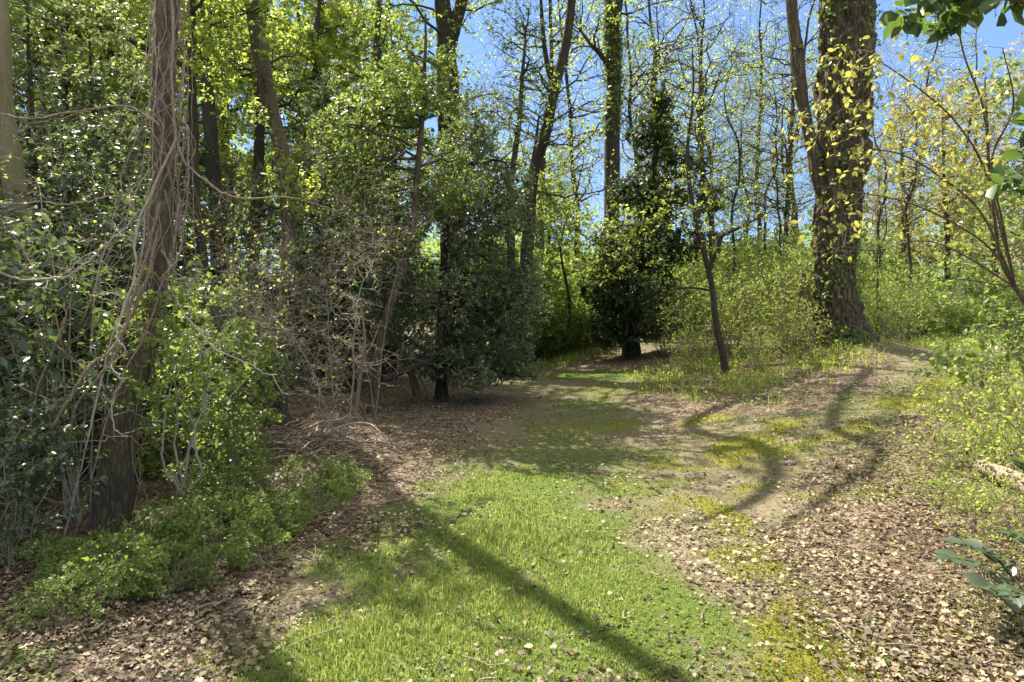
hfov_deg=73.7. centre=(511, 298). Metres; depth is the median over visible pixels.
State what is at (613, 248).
leafy tree
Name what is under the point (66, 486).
bare shrub
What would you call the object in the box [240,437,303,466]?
stick
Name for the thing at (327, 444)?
stick
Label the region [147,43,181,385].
vine
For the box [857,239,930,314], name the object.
green bush
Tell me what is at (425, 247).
woodland
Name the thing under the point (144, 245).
vine
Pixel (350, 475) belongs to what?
honeysuckle bush
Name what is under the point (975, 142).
background tree
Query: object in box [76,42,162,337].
vine
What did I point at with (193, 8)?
dark slim tree
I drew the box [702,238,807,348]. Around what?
thicket shrub
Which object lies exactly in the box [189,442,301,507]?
honeysuckle bush
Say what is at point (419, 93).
slim holly
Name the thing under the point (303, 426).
stick
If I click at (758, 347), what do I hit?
thicket shrub
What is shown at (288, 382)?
rhododendron
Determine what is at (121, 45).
vine
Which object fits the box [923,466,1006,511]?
briar
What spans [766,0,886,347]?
furrowed tree
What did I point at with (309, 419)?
stick
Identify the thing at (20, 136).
background tree
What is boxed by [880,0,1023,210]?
broad leaved tree
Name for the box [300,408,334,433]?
stick
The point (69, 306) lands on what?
vine
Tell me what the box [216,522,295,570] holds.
honeysuckle bush
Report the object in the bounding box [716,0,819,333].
thin leafed tree
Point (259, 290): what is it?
rhododendron
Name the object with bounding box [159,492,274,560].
honeysuckle bush
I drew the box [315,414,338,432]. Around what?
stick
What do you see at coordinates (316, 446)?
stick
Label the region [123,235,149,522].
vine
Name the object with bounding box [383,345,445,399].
dead branch
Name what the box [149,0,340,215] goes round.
vine
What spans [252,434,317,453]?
stick
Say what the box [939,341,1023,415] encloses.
briar
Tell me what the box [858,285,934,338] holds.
green bush
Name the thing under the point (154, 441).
honeysuckle bush
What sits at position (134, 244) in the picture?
vine
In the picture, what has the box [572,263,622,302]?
green bush
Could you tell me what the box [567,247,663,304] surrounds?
green bush
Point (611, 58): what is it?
ivy clad tree
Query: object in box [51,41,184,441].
vine
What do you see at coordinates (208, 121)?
shaded tree
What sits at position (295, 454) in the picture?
stick
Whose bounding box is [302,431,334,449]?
stick
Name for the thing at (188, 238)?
rhododendron
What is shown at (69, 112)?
vine
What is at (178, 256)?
vine
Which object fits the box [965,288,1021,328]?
green bush
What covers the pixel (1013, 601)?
laurel bush
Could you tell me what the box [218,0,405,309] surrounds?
background tree
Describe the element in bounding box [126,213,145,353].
vine
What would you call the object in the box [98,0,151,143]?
vine
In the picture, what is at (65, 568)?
honeysuckle bush
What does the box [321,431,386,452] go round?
stick
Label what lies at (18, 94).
holly tree
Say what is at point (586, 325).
green bush
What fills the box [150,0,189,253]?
vine
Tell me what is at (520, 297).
central holly
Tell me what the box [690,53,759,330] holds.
sapling
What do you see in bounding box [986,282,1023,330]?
green bush
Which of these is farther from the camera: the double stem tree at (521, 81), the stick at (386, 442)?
the double stem tree at (521, 81)
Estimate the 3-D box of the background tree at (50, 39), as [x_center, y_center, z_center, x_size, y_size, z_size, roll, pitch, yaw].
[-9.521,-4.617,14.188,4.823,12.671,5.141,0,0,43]
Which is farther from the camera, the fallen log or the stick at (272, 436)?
the stick at (272, 436)
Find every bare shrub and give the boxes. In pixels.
[0,72,194,520]
[130,90,484,432]
[198,121,455,444]
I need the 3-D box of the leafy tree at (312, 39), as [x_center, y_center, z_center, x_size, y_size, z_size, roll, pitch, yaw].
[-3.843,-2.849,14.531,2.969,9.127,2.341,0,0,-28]
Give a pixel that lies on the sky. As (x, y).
(1000, 36)
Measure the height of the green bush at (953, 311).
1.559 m
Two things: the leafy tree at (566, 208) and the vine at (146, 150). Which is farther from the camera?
the leafy tree at (566, 208)
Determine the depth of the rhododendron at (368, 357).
14.43 m
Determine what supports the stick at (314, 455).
on the ground at (560, 382)
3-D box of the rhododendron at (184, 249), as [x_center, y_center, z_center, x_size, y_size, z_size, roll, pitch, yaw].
[-6.079,-0.341,9.455,3.104,4.132,3.435,0,0,39]
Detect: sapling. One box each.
[85,256,256,515]
[167,317,286,492]
[551,101,601,270]
[622,33,687,275]
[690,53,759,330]
[700,25,772,345]
[707,37,775,331]
[715,46,787,340]
[742,21,812,267]
[749,66,812,341]
[858,165,893,333]
[863,65,916,331]
[874,36,958,333]
[925,49,1023,321]
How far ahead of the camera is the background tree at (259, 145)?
16.89 m
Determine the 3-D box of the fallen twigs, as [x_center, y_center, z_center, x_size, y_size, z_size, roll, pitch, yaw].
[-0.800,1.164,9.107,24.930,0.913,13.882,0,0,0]
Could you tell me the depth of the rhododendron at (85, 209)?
7.64 m
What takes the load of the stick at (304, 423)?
on the stick at (311, 434)
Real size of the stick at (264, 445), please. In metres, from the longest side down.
1.166 x 0.248 x 0.227 m
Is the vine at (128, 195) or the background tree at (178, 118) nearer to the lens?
the vine at (128, 195)
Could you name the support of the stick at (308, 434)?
on the stick at (289, 444)
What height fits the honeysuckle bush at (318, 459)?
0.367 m
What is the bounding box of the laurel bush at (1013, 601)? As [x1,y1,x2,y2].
[934,455,1023,612]
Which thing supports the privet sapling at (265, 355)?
on the ground at (560, 382)
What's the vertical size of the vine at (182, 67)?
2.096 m
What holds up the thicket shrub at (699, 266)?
on the ground at (560, 382)
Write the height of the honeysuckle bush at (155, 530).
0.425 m
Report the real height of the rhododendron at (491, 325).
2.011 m
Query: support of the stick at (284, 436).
on the stick at (295, 450)
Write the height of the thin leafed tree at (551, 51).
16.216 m
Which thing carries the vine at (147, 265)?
attached to the vine wrapped tree at (114, 499)
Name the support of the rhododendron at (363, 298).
on the ground at (560, 382)
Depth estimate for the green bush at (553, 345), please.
16.43 m
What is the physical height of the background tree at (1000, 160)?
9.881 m
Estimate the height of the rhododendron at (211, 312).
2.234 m
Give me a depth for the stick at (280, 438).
6.92 m
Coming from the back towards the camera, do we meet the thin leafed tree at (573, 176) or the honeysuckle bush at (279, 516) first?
the thin leafed tree at (573, 176)
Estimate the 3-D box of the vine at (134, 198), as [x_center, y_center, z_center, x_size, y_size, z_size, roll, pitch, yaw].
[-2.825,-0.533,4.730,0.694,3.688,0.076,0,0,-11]
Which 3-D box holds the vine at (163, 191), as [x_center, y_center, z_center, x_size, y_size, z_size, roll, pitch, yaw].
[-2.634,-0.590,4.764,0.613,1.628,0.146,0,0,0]
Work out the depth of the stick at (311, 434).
7.02 m
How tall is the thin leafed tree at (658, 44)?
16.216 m
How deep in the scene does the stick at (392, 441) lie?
7.16 m
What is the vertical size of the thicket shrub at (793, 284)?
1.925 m
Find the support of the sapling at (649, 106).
on the ground at (560, 382)
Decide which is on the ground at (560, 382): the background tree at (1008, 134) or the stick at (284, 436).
the background tree at (1008, 134)
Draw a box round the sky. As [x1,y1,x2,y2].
[13,0,1023,295]
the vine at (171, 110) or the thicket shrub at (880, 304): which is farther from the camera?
the thicket shrub at (880, 304)
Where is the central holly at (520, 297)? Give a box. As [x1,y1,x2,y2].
[353,82,553,400]
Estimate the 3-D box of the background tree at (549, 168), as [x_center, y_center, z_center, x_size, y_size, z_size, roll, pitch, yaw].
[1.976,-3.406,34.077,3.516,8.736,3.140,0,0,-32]
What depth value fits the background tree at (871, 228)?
31.88 m
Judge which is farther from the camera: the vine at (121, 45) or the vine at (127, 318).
the vine at (121, 45)
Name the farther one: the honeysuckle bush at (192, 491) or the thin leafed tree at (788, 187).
the thin leafed tree at (788, 187)
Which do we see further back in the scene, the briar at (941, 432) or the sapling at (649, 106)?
the sapling at (649, 106)
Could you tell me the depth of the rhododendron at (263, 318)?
8.20 m
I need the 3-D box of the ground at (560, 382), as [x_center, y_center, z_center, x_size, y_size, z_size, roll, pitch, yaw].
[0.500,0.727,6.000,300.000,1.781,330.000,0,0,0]
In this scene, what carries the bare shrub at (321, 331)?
on the ground at (560, 382)
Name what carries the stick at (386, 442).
on the ground at (560, 382)
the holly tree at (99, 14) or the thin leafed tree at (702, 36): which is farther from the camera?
the thin leafed tree at (702, 36)
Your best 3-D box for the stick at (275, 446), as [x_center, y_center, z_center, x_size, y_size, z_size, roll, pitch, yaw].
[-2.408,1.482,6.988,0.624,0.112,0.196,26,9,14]
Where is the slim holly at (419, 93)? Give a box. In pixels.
[304,8,492,413]
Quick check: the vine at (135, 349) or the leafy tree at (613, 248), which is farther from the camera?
the leafy tree at (613, 248)
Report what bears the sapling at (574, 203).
on the ground at (560, 382)
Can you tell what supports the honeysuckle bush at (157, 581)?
on the ground at (560, 382)
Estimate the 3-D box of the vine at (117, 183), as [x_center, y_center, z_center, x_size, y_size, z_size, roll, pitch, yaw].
[-2.912,-0.794,4.722,1.216,3.339,0.203,0,0,0]
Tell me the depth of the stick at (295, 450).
6.75 m
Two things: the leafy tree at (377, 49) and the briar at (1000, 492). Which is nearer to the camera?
the briar at (1000, 492)
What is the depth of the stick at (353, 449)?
6.75 m
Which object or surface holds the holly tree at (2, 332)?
on the ground at (560, 382)
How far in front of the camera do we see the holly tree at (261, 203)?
12.07 m
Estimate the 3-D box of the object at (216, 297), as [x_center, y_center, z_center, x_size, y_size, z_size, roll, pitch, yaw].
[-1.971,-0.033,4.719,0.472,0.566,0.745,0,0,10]
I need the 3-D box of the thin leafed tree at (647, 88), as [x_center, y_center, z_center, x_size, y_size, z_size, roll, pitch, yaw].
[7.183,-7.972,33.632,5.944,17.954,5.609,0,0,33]
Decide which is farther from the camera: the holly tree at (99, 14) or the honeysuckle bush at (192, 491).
the holly tree at (99, 14)
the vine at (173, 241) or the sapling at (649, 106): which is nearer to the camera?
the vine at (173, 241)
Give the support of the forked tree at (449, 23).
on the ground at (560, 382)
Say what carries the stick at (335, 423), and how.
on the stick at (350, 417)
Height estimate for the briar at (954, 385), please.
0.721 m
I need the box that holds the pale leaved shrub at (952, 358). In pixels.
[912,299,1023,388]
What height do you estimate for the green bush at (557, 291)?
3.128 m
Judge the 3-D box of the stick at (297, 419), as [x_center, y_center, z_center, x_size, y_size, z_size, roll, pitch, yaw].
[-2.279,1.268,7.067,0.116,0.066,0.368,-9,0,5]
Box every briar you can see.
[893,401,1018,470]
[907,473,967,505]
[913,367,1023,443]
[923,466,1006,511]
[925,391,981,419]
[927,478,1023,541]
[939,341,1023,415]
[939,382,1023,472]
[942,578,1023,632]
[947,335,1022,389]
[952,515,1023,583]
[958,467,1023,530]
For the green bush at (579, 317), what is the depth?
16.72 m
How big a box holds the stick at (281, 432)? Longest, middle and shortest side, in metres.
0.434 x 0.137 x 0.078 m
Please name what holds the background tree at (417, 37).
on the ground at (560, 382)
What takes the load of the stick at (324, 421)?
on the stick at (336, 417)
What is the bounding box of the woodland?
[14,89,1023,320]
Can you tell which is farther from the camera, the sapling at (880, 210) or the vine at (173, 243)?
the sapling at (880, 210)
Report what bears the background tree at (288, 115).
on the ground at (560, 382)
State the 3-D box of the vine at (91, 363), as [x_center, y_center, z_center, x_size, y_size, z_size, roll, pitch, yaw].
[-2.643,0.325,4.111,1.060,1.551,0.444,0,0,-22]
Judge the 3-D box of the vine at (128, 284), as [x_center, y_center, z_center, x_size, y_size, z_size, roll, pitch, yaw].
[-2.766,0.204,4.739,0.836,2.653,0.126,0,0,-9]
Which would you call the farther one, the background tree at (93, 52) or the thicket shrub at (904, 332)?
the background tree at (93, 52)
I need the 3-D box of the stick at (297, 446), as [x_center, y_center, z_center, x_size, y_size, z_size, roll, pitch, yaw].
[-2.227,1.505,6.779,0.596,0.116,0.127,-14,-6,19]
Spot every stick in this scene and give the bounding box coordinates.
[227,407,336,446]
[236,432,291,461]
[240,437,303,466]
[242,431,361,456]
[252,431,307,447]
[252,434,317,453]
[254,432,314,439]
[255,420,307,440]
[257,433,293,454]
[264,446,328,462]
[266,427,362,445]
[266,429,303,435]
[272,425,323,449]
[273,443,313,452]
[275,441,309,448]
[277,430,326,441]
[282,411,332,441]
[284,417,303,426]
[286,421,322,432]
[289,413,362,452]
[290,438,329,465]
[290,439,346,452]
[292,424,334,443]
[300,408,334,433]
[300,438,332,456]
[301,438,350,454]
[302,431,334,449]
[306,435,349,442]
[307,412,358,428]
[307,414,344,437]
[310,416,360,430]
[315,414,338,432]
[315,426,363,448]
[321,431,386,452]
[321,438,360,449]
[322,436,355,442]
[323,413,354,432]
[323,428,365,439]
[329,435,373,449]
[333,447,366,458]
[339,440,367,457]
[341,428,442,449]
[373,434,407,450]
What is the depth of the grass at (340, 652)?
3.55 m
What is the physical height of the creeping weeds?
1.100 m
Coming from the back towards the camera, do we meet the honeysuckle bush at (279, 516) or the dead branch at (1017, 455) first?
the dead branch at (1017, 455)
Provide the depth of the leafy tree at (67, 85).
11.44 m
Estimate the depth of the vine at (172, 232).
4.76 m
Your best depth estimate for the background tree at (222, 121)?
24.43 m
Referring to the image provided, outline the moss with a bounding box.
[424,373,1023,681]
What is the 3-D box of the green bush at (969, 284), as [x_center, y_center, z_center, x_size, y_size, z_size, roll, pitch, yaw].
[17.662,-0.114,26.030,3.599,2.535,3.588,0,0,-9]
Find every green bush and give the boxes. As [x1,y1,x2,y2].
[410,244,581,359]
[465,247,593,348]
[515,311,577,357]
[535,292,607,350]
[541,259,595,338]
[560,299,618,344]
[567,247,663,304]
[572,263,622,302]
[621,256,729,335]
[663,229,808,332]
[714,227,893,326]
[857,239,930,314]
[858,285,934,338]
[859,264,966,318]
[884,282,966,337]
[925,293,992,335]
[930,262,1023,323]
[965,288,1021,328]
[972,261,1023,294]
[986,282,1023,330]
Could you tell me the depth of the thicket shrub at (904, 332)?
13.36 m
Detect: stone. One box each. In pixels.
[784,460,796,465]
[789,621,802,626]
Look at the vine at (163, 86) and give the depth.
4.69 m
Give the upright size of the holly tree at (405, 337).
6.161 m
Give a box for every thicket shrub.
[628,277,705,356]
[654,283,731,360]
[663,326,710,373]
[667,253,756,345]
[685,269,777,359]
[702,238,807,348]
[719,261,819,355]
[731,320,783,370]
[735,231,813,345]
[750,245,814,342]
[769,297,832,357]
[775,248,891,325]
[856,265,927,340]
[861,265,948,344]
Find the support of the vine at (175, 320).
attached to the vine wrapped tree at (114, 499)
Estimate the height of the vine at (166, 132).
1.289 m
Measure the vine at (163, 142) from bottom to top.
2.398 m
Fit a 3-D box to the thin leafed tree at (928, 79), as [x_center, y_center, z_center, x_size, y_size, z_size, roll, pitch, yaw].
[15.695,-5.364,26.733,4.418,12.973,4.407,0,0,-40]
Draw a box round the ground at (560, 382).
[0,300,1023,681]
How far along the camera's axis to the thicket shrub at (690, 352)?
11.87 m
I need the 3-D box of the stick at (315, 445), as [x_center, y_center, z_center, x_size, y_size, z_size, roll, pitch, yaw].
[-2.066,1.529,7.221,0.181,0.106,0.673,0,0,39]
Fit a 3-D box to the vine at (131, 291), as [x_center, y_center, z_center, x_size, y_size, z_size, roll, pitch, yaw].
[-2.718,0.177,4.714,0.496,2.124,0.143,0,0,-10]
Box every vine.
[0,98,167,125]
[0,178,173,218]
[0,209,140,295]
[1,289,100,538]
[3,229,170,456]
[24,5,180,404]
[39,225,160,521]
[43,143,175,524]
[50,0,154,488]
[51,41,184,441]
[51,202,161,558]
[57,137,177,535]
[62,132,168,510]
[70,107,194,553]
[71,4,174,411]
[73,226,156,442]
[75,2,180,295]
[76,1,166,140]
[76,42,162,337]
[76,276,160,452]
[80,6,160,320]
[80,171,155,475]
[84,62,170,245]
[85,99,180,330]
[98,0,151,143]
[105,0,136,94]
[108,63,181,464]
[121,87,170,265]
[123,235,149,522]
[124,242,142,502]
[125,0,188,472]
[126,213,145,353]
[129,124,176,530]
[131,118,164,510]
[133,0,188,127]
[133,2,173,287]
[135,114,183,323]
[139,10,162,101]
[139,47,186,229]
[145,146,181,387]
[146,182,166,401]
[147,0,198,231]
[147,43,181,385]
[148,0,176,200]
[148,0,186,206]
[149,0,156,202]
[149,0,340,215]
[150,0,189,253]
[158,62,203,295]
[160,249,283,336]
[162,191,173,311]
[165,0,197,464]
[167,204,179,291]
[172,0,185,255]
[174,104,218,287]
[175,297,306,398]
[186,4,196,392]
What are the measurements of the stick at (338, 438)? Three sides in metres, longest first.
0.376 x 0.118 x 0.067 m
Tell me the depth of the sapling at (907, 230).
18.92 m
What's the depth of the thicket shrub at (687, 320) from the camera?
13.19 m
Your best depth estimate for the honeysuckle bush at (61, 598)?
3.31 m
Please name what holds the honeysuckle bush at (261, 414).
on the ground at (560, 382)
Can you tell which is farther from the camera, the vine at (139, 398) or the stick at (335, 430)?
the stick at (335, 430)
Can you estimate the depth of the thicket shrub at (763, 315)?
12.12 m
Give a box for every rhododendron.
[0,178,115,428]
[0,201,113,487]
[0,202,199,457]
[0,205,118,496]
[0,387,109,571]
[23,132,210,410]
[71,257,255,443]
[75,180,258,404]
[138,327,240,458]
[162,280,300,413]
[184,326,300,423]
[228,264,305,344]
[249,268,340,370]
[298,259,380,362]
[351,318,379,372]
[357,262,431,358]
[417,290,479,358]
[471,289,504,354]
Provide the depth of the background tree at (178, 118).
27.01 m
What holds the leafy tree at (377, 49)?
on the ground at (560, 382)
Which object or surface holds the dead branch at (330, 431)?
on the ground at (560, 382)
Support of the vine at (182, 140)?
attached to the vine wrapped tree at (114, 499)
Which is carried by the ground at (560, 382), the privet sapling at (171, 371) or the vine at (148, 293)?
the privet sapling at (171, 371)
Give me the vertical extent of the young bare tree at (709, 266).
5.501 m
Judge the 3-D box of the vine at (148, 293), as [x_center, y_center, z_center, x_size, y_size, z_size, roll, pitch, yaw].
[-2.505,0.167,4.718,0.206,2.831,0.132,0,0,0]
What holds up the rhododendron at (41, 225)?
on the ground at (560, 382)
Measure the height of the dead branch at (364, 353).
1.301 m
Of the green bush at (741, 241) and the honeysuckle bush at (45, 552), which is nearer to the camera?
the honeysuckle bush at (45, 552)
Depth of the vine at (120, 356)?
4.18 m
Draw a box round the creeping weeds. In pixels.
[0,331,1023,681]
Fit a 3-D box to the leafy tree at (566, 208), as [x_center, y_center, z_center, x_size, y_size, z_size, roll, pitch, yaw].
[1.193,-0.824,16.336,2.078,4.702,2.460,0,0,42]
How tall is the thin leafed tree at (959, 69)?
13.874 m
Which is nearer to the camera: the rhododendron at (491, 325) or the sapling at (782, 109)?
the rhododendron at (491, 325)
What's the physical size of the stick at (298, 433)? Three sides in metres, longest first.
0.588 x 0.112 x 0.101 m
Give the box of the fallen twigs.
[0,340,1023,681]
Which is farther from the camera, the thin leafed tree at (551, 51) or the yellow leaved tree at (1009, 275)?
the thin leafed tree at (551, 51)
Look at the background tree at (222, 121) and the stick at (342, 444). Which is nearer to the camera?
the stick at (342, 444)
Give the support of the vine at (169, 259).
attached to the vine wrapped tree at (114, 499)
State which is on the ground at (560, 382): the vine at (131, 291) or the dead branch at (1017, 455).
the dead branch at (1017, 455)
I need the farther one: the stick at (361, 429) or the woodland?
the woodland
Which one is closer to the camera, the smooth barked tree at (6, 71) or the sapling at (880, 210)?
the smooth barked tree at (6, 71)
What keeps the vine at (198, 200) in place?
attached to the vine wrapped tree at (114, 499)
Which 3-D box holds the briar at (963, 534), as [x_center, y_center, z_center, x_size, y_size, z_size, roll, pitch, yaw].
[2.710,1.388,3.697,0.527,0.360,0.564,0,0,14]
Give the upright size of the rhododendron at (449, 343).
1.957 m
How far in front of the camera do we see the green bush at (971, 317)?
18.68 m
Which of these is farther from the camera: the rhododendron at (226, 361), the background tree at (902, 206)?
the background tree at (902, 206)
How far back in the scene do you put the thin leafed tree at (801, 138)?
27.75 m
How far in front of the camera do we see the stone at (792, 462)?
6.20 m
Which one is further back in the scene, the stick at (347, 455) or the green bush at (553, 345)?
the green bush at (553, 345)
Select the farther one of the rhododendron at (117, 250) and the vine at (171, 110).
the rhododendron at (117, 250)
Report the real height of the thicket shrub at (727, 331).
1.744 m
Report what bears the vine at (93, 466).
attached to the vine wrapped tree at (114, 499)
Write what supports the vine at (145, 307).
attached to the vine wrapped tree at (114, 499)
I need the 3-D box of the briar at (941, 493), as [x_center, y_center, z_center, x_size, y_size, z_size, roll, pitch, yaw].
[3.045,1.382,4.865,0.404,0.253,0.395,0,0,37]
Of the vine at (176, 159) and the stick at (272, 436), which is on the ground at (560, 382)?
the stick at (272, 436)
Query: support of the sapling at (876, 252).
on the ground at (560, 382)
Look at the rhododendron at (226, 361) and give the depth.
6.66 m
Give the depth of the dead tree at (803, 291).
11.91 m
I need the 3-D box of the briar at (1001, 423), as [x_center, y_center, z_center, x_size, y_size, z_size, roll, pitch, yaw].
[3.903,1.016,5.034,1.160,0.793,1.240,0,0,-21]
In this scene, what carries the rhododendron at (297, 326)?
on the ground at (560, 382)
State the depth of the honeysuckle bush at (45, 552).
3.74 m
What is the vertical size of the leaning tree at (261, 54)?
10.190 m
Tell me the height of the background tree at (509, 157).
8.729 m
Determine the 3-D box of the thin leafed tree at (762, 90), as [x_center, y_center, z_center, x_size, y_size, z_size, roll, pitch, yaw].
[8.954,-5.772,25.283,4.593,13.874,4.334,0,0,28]
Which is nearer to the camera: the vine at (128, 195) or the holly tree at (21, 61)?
the vine at (128, 195)
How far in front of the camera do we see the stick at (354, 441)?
7.10 m
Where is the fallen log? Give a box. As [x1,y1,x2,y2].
[973,459,1023,494]
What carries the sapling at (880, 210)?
on the ground at (560, 382)
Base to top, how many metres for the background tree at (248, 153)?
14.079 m
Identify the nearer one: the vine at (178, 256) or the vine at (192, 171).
the vine at (178, 256)
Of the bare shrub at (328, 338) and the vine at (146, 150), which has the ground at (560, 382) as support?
the bare shrub at (328, 338)
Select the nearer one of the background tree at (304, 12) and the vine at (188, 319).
the vine at (188, 319)
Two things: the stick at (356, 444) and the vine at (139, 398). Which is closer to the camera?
the vine at (139, 398)
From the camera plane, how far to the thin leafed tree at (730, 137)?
29.36 m
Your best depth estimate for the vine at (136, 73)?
4.69 m
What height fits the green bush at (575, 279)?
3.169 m
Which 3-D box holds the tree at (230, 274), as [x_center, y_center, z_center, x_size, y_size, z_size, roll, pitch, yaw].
[-3.144,0.189,7.369,1.647,2.920,1.377,0,0,-21]
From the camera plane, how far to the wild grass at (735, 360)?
10.66 m
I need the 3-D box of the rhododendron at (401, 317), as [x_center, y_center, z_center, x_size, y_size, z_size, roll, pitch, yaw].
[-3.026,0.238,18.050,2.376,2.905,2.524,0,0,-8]
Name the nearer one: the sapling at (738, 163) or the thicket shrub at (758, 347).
the thicket shrub at (758, 347)
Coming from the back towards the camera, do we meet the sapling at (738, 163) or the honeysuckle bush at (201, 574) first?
the sapling at (738, 163)
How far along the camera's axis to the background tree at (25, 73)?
20.42 m
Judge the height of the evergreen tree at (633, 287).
6.304 m
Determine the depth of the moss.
4.02 m
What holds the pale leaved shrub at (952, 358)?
on the ground at (560, 382)
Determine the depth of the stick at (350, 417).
7.14 m
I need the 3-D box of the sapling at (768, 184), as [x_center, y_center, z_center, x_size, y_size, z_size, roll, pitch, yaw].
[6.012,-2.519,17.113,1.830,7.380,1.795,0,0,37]
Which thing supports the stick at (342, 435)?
on the ground at (560, 382)
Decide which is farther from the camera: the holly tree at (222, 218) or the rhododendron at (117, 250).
the holly tree at (222, 218)
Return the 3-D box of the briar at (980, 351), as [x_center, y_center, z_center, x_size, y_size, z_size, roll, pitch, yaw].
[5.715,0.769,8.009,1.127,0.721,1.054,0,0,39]
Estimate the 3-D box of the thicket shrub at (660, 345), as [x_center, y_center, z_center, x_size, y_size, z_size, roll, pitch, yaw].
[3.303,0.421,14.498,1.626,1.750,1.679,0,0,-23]
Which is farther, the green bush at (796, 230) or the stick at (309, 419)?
the green bush at (796, 230)
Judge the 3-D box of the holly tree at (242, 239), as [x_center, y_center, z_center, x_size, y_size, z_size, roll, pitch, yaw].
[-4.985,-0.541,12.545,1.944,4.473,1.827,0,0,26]
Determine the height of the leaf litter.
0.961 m
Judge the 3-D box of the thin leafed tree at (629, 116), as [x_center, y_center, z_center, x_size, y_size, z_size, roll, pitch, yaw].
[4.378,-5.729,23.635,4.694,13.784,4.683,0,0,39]
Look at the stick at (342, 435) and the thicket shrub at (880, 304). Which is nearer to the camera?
the stick at (342, 435)
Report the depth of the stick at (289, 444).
6.71 m
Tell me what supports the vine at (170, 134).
attached to the vine wrapped tree at (114, 499)
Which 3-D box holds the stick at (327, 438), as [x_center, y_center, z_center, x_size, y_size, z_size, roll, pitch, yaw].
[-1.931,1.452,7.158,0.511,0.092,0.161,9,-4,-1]
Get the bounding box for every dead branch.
[308,422,381,444]
[355,299,380,410]
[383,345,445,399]
[387,324,442,396]
[986,453,1022,459]
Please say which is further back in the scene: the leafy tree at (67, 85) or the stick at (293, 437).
the leafy tree at (67, 85)
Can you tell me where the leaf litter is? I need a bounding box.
[0,327,1023,681]
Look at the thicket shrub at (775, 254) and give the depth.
14.96 m
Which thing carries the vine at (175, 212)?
attached to the vine wrapped tree at (114, 499)
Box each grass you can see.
[151,366,925,681]
[487,316,1023,544]
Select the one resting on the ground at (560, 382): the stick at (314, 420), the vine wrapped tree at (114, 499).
the vine wrapped tree at (114, 499)
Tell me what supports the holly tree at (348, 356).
on the ground at (560, 382)
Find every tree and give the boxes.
[0,0,57,483]
[0,0,158,406]
[0,24,59,352]
[0,115,174,475]
[0,191,16,405]
[9,0,181,169]
[10,0,106,173]
[10,0,187,205]
[10,3,94,144]
[12,0,237,236]
[13,0,179,168]
[18,0,193,418]
[24,0,312,360]
[53,0,276,243]
[85,0,179,537]
[99,1,241,220]
[104,0,280,421]
[124,128,239,399]
[132,1,302,268]
[150,0,366,311]
[168,183,300,436]
[178,0,324,422]
[188,146,291,358]
[197,0,362,325]
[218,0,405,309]
[245,58,388,385]
[264,0,391,373]
[279,67,415,391]
[292,0,458,339]
[324,77,444,378]
[325,0,535,361]
[342,0,494,381]
[462,0,567,376]
[465,0,623,268]
[470,0,631,368]
[482,132,538,262]
[517,168,609,356]
[522,145,590,261]
[527,0,651,263]
[545,0,724,341]
[554,199,683,362]
[569,0,704,227]
[577,77,729,358]
[592,0,741,235]
[596,0,719,227]
[601,47,773,375]
[624,0,773,332]
[650,0,779,320]
[694,0,815,315]
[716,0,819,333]
[733,0,818,243]
[762,15,1023,304]
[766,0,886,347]
[791,274,816,349]
[860,139,900,272]
[863,81,966,281]
[864,0,978,269]
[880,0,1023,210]
[896,14,1006,317]
[897,80,1010,295]
[918,77,1021,276]
[943,58,1023,325]
[973,32,1023,257]
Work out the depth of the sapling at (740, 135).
21.10 m
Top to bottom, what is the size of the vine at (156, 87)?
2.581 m
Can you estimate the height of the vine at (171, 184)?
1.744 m
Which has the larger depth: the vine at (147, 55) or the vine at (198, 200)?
the vine at (198, 200)
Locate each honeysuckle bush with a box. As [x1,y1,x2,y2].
[2,533,109,601]
[5,568,127,630]
[48,533,172,606]
[88,497,215,569]
[118,540,220,600]
[135,402,255,480]
[138,456,259,532]
[159,400,286,469]
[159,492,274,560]
[171,542,246,588]
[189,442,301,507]
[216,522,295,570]
[234,486,317,541]
[278,450,347,490]
[283,474,356,515]
[316,461,374,496]
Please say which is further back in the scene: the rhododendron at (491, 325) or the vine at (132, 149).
the rhododendron at (491, 325)
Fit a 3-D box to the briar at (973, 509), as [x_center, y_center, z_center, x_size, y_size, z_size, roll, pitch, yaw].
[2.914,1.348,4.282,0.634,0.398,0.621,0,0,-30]
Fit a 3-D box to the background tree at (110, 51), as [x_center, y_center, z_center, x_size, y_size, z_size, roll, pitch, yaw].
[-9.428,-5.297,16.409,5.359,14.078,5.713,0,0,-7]
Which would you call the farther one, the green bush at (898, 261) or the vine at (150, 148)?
the green bush at (898, 261)
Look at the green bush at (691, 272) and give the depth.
18.52 m
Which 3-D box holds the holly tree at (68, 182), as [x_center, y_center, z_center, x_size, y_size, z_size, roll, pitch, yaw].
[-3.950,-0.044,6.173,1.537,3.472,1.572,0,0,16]
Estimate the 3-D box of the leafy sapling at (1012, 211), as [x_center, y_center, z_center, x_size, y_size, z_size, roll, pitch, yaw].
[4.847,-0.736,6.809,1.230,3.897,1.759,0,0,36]
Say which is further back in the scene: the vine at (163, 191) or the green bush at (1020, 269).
the green bush at (1020, 269)
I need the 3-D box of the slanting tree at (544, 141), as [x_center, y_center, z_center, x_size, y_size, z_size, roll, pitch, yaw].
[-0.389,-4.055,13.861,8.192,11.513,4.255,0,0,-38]
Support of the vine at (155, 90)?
attached to the vine wrapped tree at (114, 499)
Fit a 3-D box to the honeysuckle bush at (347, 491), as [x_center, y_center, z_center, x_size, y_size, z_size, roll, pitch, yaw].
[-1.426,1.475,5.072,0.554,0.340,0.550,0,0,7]
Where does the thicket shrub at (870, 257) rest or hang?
on the ground at (560, 382)
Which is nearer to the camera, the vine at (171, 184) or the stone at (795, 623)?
the stone at (795, 623)

